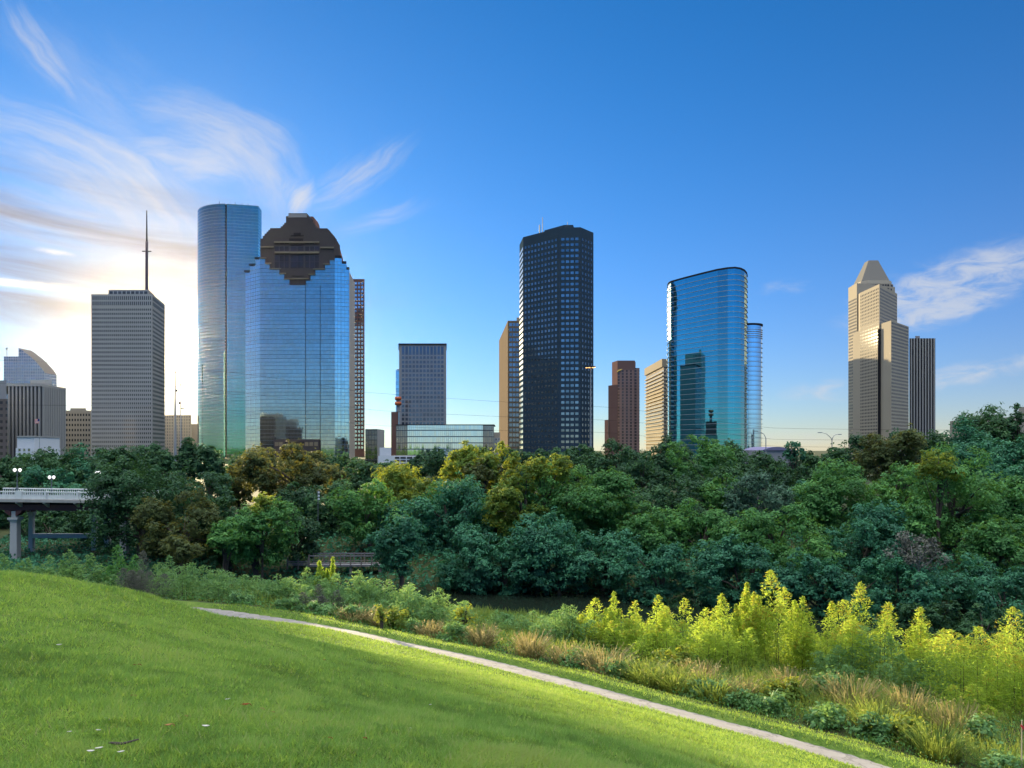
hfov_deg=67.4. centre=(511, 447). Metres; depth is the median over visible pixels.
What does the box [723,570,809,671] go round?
willow shrub
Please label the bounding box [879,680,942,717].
grass tussock
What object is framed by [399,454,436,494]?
oak tree
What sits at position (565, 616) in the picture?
feathery shrub
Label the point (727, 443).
oak tree
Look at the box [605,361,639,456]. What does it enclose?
red granite tower
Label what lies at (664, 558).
oak tree
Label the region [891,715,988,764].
grass tussock
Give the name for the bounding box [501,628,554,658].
grass tussock
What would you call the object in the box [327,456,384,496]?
oak tree
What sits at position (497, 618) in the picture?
feathery shrub
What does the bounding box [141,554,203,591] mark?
feathery shrub
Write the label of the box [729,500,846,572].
oak tree
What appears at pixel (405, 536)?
oak tree
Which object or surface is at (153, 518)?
oak tree
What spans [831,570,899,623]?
oak tree
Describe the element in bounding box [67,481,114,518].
oak tree
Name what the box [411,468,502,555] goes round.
oak tree
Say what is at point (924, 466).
sapling tree
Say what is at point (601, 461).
oak tree
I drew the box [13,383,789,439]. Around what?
overhead wire
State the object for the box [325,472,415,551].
oak tree
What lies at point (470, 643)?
undergrowth
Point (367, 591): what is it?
feathery shrub
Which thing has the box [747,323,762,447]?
round glass tower
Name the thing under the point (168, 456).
tree
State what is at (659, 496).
oak tree
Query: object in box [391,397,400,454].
brown stair block
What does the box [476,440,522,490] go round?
cottonwood tree
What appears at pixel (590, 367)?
floodlight mast
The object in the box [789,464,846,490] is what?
oak tree
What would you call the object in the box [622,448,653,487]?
oak tree
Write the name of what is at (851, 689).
grass tussock
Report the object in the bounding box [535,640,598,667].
grass tussock
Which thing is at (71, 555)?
feathery shrub
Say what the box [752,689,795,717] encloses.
leafy bush
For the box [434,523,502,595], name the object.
oak tree
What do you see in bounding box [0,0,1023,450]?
sky
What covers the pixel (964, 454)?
oak tree
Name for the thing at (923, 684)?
willow shrub
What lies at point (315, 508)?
oak tree
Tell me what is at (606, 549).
oak tree
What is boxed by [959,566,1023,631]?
oak tree
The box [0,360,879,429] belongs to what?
overhead wire
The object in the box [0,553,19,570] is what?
feathery shrub
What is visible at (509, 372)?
gold sided tower
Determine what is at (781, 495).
blossom tree
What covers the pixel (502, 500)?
cottonwood tree
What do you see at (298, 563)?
rail fence
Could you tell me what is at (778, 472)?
oak tree
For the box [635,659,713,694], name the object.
grass tussock
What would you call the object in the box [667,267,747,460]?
curved glass tower
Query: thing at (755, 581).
oak tree
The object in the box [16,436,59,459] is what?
white hall
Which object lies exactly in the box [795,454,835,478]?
oak tree
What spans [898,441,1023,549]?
cottonwood tree
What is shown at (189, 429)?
stepped block
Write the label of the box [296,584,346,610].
bare shrub
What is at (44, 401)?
columned block
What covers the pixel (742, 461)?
oak tree
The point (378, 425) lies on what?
overhead wire
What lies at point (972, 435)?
oak tree
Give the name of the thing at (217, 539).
oak tree
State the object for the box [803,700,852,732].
leafy bush
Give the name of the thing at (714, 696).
grass tussock
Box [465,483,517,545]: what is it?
oak tree
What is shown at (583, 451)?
oak tree
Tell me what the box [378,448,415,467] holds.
parking garage
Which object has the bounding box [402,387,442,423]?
windows
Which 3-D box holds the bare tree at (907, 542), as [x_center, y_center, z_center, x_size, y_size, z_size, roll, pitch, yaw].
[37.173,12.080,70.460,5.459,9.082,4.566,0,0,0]
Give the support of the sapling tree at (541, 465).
on the ground at (768, 727)
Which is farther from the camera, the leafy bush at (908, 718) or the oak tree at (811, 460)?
the oak tree at (811, 460)
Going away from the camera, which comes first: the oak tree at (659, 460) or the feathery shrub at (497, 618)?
the feathery shrub at (497, 618)
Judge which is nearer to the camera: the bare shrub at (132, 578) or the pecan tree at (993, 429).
the bare shrub at (132, 578)
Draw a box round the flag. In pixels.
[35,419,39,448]
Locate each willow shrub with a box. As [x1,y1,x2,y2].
[312,560,324,586]
[323,557,336,585]
[566,597,620,645]
[584,600,668,653]
[599,591,622,648]
[608,595,683,653]
[619,629,701,659]
[649,598,711,657]
[691,617,769,671]
[697,592,746,663]
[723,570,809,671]
[728,582,768,661]
[778,596,837,673]
[781,601,866,675]
[798,625,945,695]
[811,581,909,681]
[887,607,975,685]
[894,641,1011,700]
[906,606,1023,718]
[932,670,1023,724]
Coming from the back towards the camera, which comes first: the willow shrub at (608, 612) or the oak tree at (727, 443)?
the oak tree at (727, 443)
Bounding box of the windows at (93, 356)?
[92,297,164,455]
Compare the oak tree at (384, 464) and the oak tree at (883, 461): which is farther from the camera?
the oak tree at (384, 464)
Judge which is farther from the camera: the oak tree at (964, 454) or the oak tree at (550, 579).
the oak tree at (964, 454)
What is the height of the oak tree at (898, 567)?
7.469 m
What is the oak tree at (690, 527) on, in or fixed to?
on the ground at (768, 727)
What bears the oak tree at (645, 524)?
on the ground at (768, 727)
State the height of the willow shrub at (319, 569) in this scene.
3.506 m
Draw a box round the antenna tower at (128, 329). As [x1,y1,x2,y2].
[91,210,164,456]
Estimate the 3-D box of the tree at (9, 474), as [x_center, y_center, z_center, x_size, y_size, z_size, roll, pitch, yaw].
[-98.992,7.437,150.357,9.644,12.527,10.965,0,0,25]
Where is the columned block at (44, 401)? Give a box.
[6,380,65,462]
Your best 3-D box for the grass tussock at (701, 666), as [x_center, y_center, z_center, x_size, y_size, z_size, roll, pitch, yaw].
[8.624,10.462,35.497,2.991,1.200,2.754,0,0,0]
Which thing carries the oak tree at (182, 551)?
on the ground at (768, 727)
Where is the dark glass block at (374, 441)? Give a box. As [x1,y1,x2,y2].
[365,429,383,464]
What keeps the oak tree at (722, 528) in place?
on the ground at (768, 727)
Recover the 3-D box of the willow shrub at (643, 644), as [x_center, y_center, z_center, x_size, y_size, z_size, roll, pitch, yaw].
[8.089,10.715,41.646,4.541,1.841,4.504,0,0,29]
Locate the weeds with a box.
[85,580,1023,767]
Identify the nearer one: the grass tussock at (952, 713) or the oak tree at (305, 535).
the grass tussock at (952, 713)
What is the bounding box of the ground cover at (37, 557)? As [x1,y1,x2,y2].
[0,505,1023,596]
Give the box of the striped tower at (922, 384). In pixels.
[909,336,934,438]
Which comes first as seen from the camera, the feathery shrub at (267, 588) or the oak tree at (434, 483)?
the feathery shrub at (267, 588)
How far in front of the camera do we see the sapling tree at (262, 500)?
86.77 m
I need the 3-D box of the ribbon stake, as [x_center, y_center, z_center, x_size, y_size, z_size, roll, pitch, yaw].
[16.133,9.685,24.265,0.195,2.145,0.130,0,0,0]
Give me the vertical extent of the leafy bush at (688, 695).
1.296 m
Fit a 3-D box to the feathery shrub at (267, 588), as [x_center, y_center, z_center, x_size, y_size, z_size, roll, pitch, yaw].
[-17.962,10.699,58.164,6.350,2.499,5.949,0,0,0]
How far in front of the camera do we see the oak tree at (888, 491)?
99.12 m
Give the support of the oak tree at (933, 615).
on the ground at (768, 727)
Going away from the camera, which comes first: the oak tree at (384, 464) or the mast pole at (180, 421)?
the oak tree at (384, 464)
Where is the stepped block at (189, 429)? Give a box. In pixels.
[165,415,196,454]
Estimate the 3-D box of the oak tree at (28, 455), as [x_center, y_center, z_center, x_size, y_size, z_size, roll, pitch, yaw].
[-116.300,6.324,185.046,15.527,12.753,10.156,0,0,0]
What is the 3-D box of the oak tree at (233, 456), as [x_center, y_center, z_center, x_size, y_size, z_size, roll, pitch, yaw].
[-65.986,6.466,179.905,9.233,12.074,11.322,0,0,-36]
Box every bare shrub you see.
[113,550,178,597]
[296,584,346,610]
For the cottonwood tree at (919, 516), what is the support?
on the ground at (768, 727)
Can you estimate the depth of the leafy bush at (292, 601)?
52.57 m
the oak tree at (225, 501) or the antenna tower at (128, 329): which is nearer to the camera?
the oak tree at (225, 501)
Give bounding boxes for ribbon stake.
[1020,720,1023,767]
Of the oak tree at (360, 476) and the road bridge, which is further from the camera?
the oak tree at (360, 476)
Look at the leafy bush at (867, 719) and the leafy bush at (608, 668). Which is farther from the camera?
the leafy bush at (608, 668)
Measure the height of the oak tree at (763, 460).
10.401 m
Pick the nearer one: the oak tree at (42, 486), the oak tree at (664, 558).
the oak tree at (664, 558)
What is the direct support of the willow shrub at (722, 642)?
on the ground at (768, 727)
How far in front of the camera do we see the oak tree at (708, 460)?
128.63 m
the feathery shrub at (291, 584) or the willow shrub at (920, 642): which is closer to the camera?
the willow shrub at (920, 642)
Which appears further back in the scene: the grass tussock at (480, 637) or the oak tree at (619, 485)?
the oak tree at (619, 485)
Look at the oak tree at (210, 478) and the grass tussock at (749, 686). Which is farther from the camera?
the oak tree at (210, 478)
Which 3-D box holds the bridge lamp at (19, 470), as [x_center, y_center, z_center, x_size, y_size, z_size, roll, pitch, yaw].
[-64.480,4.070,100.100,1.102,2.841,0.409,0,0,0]
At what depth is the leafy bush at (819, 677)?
33.94 m
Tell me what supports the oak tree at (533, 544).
on the ground at (768, 727)
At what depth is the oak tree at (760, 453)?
189.69 m
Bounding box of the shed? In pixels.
[744,447,791,468]
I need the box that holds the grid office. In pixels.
[66,408,90,459]
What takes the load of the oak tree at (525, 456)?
on the ground at (768, 727)
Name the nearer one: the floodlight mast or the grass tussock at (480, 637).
the grass tussock at (480, 637)
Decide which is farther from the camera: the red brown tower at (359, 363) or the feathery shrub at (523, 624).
the red brown tower at (359, 363)
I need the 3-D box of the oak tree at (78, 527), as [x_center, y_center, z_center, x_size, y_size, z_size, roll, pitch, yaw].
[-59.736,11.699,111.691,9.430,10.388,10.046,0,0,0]
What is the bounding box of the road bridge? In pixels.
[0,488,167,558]
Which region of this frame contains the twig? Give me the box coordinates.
[109,739,138,744]
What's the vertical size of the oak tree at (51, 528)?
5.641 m
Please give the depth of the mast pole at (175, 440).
189.81 m
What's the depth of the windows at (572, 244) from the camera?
709.74 m
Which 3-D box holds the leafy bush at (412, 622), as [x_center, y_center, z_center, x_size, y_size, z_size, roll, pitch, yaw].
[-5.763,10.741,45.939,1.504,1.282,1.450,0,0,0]
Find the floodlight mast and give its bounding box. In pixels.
[585,366,595,445]
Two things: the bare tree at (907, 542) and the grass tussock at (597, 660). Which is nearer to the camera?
the grass tussock at (597, 660)
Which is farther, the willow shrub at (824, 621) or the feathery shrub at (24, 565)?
the feathery shrub at (24, 565)
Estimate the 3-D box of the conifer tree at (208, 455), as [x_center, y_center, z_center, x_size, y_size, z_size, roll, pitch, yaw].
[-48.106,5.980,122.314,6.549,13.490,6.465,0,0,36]
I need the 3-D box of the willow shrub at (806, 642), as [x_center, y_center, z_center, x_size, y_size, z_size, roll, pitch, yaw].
[15.582,9.775,39.798,3.863,4.236,3.487,0,0,0]
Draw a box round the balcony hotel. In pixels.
[644,359,666,455]
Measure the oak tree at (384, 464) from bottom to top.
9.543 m
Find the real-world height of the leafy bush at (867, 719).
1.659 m
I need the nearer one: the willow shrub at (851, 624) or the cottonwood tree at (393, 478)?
the willow shrub at (851, 624)
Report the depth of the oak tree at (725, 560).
75.48 m
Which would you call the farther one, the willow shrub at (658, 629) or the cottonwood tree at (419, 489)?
the cottonwood tree at (419, 489)
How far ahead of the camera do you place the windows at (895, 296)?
913.78 m
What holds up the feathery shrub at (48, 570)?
on the ground at (768, 727)
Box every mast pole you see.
[173,371,177,461]
[179,384,183,457]
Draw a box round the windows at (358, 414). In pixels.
[355,414,362,448]
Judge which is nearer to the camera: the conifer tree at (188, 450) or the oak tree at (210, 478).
the oak tree at (210, 478)
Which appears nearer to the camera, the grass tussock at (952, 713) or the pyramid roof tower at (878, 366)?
the grass tussock at (952, 713)
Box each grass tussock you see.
[330,602,375,622]
[360,606,394,628]
[409,618,448,638]
[460,622,502,648]
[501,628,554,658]
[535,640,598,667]
[568,641,638,676]
[609,656,679,687]
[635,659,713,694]
[668,665,757,703]
[672,655,728,679]
[718,673,763,697]
[755,663,821,695]
[810,671,895,711]
[827,693,929,737]
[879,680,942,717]
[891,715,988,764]
[917,696,1000,734]
[955,744,1023,767]
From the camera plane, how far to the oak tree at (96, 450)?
188.01 m
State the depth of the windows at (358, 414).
1040.01 m
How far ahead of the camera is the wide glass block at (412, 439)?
600.00 m
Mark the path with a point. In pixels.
(835, 755)
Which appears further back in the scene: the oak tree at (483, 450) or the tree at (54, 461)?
the tree at (54, 461)
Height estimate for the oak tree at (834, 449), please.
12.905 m
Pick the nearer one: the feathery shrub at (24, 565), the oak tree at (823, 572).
the feathery shrub at (24, 565)
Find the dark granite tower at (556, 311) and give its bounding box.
[519,217,592,459]
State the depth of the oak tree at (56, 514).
125.61 m
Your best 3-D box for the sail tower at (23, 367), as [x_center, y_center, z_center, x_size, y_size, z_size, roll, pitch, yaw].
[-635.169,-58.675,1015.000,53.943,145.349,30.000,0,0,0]
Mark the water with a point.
(542, 602)
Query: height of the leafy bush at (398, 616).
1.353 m
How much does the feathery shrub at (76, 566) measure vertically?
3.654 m
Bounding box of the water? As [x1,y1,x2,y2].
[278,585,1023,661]
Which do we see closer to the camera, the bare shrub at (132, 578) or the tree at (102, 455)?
the bare shrub at (132, 578)
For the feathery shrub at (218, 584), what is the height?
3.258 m
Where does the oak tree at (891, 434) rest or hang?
on the ground at (768, 727)
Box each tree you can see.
[0,454,28,494]
[0,473,33,516]
[0,510,23,528]
[3,515,43,538]
[4,448,48,471]
[10,446,90,486]
[19,465,76,494]
[22,490,84,528]
[23,515,72,539]
[28,473,88,517]
[60,442,118,486]
[64,511,134,546]
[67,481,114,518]
[76,445,197,562]
[80,446,115,469]
[87,445,153,495]
[129,445,174,485]
[130,477,223,570]
[144,441,177,493]
[158,458,237,522]
[158,530,208,576]
[167,436,203,481]
[180,486,236,562]
[194,443,230,496]
[202,515,259,570]
[206,519,247,580]
[208,496,303,581]
[215,450,245,477]
[226,463,258,514]
[233,443,289,494]
[234,437,338,503]
[247,491,278,580]
[266,514,322,568]
[275,481,324,526]
[277,448,333,485]
[301,475,373,535]
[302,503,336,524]
[317,460,349,499]
[323,447,355,481]
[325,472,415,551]
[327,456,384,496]
[354,459,397,472]
[362,513,427,594]
[370,460,424,509]
[373,498,454,554]
[388,478,441,519]
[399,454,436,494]
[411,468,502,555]
[417,480,451,531]
[419,446,459,480]
[433,440,485,504]
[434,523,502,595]
[453,445,503,479]
[459,458,501,500]
[462,536,534,594]
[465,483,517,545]
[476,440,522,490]
[480,458,549,537]
[498,448,531,487]
[498,506,584,593]
[514,463,623,545]
[516,448,546,491]
[521,447,574,467]
[524,553,589,595]
[525,453,575,505]
[550,443,606,500]
[553,528,640,591]
[563,465,653,544]
[580,446,610,463]
[588,437,647,484]
[607,541,708,606]
[613,452,671,504]
[615,505,680,555]
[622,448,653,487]
[633,467,707,529]
[641,433,690,492]
[660,497,736,558]
[663,434,740,504]
[665,442,698,492]
[677,454,744,511]
[686,529,777,610]
[699,472,759,521]
[706,507,783,551]
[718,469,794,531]
[722,438,754,465]
[722,446,774,477]
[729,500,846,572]
[737,560,820,611]
[741,466,798,507]
[747,454,801,487]
[748,450,787,466]
[766,546,862,617]
[767,486,801,521]
[781,441,806,485]
[781,478,845,525]
[785,455,884,537]
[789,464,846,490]
[794,450,818,470]
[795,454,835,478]
[820,442,855,463]
[820,499,930,576]
[828,432,868,501]
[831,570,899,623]
[848,423,928,511]
[852,548,945,623]
[862,460,931,524]
[871,427,924,458]
[878,495,943,559]
[881,530,952,604]
[892,600,962,636]
[898,429,958,491]
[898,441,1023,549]
[910,551,1010,614]
[915,448,964,551]
[920,415,1003,467]
[922,440,1004,513]
[945,513,1023,576]
[947,603,1016,644]
[952,401,1015,448]
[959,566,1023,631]
[963,474,1023,559]
[981,434,1023,494]
[1000,402,1023,460]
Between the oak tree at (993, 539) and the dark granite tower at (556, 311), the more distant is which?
the dark granite tower at (556, 311)
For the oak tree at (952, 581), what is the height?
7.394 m
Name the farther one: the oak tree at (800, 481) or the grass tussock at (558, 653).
the oak tree at (800, 481)
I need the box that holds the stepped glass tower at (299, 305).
[244,213,354,459]
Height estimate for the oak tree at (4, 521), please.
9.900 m
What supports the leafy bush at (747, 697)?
on the ground at (768, 727)
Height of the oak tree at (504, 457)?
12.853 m
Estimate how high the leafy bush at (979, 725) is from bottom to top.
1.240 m
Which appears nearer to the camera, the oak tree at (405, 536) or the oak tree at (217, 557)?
the oak tree at (405, 536)
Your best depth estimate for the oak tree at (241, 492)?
129.25 m
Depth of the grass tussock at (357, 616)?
48.81 m
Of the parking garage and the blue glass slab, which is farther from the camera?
the blue glass slab
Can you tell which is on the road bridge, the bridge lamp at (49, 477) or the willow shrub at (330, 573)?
the bridge lamp at (49, 477)
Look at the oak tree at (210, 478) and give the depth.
103.08 m
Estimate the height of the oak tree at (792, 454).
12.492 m
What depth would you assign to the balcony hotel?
795.73 m
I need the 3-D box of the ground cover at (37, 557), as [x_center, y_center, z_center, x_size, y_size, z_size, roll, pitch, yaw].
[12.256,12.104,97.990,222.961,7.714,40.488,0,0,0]
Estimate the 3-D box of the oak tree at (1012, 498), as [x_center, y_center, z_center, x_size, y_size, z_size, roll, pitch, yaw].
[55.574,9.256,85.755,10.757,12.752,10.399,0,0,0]
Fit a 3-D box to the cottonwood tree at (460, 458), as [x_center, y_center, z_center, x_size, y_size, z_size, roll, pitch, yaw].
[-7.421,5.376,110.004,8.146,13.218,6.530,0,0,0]
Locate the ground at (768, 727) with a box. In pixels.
[0,451,1023,767]
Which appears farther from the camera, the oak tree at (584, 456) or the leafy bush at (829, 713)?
the oak tree at (584, 456)
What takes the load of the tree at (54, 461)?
on the ground at (768, 727)
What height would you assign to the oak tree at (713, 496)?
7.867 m
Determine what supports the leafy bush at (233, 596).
on the ground at (768, 727)
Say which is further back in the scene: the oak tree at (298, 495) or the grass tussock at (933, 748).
the oak tree at (298, 495)
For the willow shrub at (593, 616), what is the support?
on the ground at (768, 727)
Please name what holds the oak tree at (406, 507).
on the ground cover at (37, 557)
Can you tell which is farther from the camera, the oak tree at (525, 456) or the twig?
the oak tree at (525, 456)
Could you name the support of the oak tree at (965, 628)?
on the ground at (768, 727)
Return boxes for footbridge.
[308,552,381,575]
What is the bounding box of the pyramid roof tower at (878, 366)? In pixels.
[848,260,908,456]
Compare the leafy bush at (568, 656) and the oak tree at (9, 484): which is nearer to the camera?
the leafy bush at (568, 656)
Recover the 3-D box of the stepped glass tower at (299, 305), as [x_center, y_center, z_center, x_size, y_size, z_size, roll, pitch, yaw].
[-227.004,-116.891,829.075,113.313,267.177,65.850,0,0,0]
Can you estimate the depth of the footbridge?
89.00 m
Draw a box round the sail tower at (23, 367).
[4,348,56,398]
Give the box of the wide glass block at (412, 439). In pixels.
[395,424,494,459]
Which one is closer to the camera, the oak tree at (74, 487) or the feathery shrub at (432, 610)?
the feathery shrub at (432, 610)
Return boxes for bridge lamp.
[13,468,21,489]
[48,476,54,491]
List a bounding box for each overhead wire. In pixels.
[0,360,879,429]
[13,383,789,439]
[88,405,789,446]
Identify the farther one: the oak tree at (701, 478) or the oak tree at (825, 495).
the oak tree at (701, 478)
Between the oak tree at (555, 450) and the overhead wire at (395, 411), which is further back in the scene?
the overhead wire at (395, 411)
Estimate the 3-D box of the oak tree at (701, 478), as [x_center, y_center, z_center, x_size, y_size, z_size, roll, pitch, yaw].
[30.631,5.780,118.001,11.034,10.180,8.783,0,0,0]
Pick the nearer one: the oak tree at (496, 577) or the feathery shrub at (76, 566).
the feathery shrub at (76, 566)
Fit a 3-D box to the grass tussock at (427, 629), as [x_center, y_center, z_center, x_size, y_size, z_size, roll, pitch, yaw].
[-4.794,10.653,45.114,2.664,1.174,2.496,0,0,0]
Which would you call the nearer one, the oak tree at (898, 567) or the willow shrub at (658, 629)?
the willow shrub at (658, 629)
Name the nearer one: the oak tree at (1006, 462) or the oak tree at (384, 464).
the oak tree at (1006, 462)
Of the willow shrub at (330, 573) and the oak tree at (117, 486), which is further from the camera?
the oak tree at (117, 486)
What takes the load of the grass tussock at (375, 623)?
on the ground at (768, 727)
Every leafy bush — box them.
[224,587,260,604]
[273,593,307,611]
[307,600,336,615]
[339,604,374,622]
[379,606,419,630]
[403,617,424,634]
[435,617,469,642]
[556,648,590,668]
[595,657,631,677]
[650,643,695,672]
[683,678,730,702]
[718,686,763,712]
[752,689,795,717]
[759,673,808,705]
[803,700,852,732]
[810,665,854,695]
[845,710,895,743]
[878,704,928,745]
[959,713,1006,748]
[977,741,1023,767]
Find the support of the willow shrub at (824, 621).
on the ground at (768, 727)
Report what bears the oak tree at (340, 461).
on the ground at (768, 727)
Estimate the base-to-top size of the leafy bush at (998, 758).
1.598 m
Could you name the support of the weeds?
on the ground at (768, 727)
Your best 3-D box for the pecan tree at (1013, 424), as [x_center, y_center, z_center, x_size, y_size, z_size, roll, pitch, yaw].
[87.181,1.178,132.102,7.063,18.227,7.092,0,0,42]
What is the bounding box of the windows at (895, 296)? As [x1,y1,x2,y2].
[850,296,906,450]
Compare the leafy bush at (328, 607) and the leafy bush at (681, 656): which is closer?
the leafy bush at (681, 656)
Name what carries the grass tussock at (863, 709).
on the ground at (768, 727)
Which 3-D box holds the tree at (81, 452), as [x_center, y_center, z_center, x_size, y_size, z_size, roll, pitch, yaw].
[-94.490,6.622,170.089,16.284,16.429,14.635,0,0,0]
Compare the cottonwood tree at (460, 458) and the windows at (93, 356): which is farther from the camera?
the windows at (93, 356)
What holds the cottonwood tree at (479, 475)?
on the ground at (768, 727)
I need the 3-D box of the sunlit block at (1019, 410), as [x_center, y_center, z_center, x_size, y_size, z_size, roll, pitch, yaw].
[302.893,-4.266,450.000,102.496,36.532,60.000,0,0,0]
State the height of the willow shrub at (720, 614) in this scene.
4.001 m
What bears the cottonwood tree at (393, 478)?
on the ground at (768, 727)
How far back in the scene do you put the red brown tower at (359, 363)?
1040.00 m
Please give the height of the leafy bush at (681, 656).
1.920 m
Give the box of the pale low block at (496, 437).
[494,432,499,454]
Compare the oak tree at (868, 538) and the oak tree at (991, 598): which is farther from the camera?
the oak tree at (868, 538)
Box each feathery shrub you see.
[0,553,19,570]
[10,557,40,572]
[25,555,67,576]
[37,549,101,583]
[62,552,132,588]
[99,545,154,592]
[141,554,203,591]
[146,562,251,602]
[194,571,265,595]
[239,574,306,601]
[268,567,329,602]
[286,573,374,610]
[322,571,395,607]
[335,579,420,610]
[383,582,440,620]
[392,587,486,627]
[471,609,522,632]
[496,609,570,637]
[523,604,601,644]
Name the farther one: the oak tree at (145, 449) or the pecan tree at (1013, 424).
the oak tree at (145, 449)
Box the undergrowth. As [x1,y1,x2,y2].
[120,583,1023,767]
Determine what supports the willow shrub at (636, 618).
on the ground at (768, 727)
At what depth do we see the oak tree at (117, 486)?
93.76 m
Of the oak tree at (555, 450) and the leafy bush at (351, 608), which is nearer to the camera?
the leafy bush at (351, 608)
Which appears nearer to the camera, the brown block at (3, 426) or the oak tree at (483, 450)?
the oak tree at (483, 450)
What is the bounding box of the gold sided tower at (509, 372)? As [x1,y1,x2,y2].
[499,317,519,451]
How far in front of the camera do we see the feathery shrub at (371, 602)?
53.77 m
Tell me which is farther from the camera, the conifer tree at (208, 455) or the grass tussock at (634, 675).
the conifer tree at (208, 455)
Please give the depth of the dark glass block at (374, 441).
560.00 m
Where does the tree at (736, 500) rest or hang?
on the ground at (768, 727)
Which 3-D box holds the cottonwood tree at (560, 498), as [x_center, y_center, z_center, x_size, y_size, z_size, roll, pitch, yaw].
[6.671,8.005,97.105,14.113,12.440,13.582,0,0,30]
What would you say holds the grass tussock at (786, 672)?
on the ground at (768, 727)
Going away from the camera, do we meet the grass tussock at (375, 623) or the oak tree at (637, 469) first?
the grass tussock at (375, 623)
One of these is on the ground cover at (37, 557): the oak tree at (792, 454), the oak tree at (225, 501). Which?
the oak tree at (225, 501)
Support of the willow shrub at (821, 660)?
on the ground at (768, 727)
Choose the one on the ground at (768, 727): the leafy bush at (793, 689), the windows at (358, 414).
the leafy bush at (793, 689)
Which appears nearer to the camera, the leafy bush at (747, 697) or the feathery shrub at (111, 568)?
the leafy bush at (747, 697)
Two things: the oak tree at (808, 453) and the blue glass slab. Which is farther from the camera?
the blue glass slab
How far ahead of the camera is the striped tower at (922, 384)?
1009.84 m
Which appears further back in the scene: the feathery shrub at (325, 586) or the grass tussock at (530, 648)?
the feathery shrub at (325, 586)
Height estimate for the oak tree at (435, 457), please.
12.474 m
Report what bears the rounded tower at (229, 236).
on the ground at (768, 727)
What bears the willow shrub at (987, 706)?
on the ground at (768, 727)
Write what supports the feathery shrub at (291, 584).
on the ground at (768, 727)
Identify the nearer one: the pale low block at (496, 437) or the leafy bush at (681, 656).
the leafy bush at (681, 656)
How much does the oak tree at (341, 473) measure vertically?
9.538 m
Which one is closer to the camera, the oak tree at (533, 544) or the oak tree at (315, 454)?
the oak tree at (533, 544)
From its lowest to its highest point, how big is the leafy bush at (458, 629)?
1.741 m
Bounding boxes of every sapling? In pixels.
[371,604,389,628]
[449,603,477,632]
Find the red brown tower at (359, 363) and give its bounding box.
[353,279,364,456]
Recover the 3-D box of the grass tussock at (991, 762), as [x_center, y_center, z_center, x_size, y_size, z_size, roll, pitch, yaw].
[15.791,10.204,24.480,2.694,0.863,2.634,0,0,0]
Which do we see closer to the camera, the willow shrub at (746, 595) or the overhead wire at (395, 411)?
the willow shrub at (746, 595)
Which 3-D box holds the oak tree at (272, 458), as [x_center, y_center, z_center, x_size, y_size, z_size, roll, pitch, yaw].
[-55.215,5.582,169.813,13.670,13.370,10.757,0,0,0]
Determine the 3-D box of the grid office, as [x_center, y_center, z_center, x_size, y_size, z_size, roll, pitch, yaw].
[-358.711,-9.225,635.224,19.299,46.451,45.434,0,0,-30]
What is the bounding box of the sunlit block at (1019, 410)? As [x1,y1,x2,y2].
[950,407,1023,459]
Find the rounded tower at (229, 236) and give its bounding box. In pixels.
[197,201,261,457]
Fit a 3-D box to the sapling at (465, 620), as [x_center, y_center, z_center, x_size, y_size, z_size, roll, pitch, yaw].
[-2.752,10.474,45.867,2.109,2.382,1.630,0,0,0]
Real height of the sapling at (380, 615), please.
2.078 m
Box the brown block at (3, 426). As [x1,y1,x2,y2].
[0,380,7,462]
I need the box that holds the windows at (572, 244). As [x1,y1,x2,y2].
[525,238,591,453]
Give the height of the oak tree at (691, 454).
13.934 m
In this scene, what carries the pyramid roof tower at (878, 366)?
on the ground at (768, 727)
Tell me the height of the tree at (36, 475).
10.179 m
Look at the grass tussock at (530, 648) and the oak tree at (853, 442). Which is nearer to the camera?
the grass tussock at (530, 648)
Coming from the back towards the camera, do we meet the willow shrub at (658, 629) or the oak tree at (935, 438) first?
the oak tree at (935, 438)
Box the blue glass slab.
[396,369,398,411]
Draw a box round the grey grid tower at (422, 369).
[398,343,446,423]
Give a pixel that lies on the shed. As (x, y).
(774, 452)
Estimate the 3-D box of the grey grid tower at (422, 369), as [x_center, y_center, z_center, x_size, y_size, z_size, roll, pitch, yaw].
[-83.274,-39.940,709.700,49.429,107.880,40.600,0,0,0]
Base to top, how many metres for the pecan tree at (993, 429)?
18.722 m
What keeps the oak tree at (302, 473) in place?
on the ground at (768, 727)
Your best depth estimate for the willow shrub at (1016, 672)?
33.11 m
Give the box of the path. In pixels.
[191,607,890,767]
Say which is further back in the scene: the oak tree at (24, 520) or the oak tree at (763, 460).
the oak tree at (763, 460)
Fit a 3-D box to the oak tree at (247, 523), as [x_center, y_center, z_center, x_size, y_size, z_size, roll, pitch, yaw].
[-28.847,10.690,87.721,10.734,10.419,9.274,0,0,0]
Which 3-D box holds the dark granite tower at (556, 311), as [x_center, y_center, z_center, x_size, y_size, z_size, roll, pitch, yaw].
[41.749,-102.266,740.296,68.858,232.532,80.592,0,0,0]
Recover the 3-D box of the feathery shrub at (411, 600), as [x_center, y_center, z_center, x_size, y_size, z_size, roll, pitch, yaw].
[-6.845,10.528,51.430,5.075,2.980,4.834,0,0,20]
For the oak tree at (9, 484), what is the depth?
141.69 m
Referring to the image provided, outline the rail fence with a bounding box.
[287,557,307,569]
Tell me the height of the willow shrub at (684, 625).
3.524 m
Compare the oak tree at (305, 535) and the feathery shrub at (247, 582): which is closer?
the feathery shrub at (247, 582)

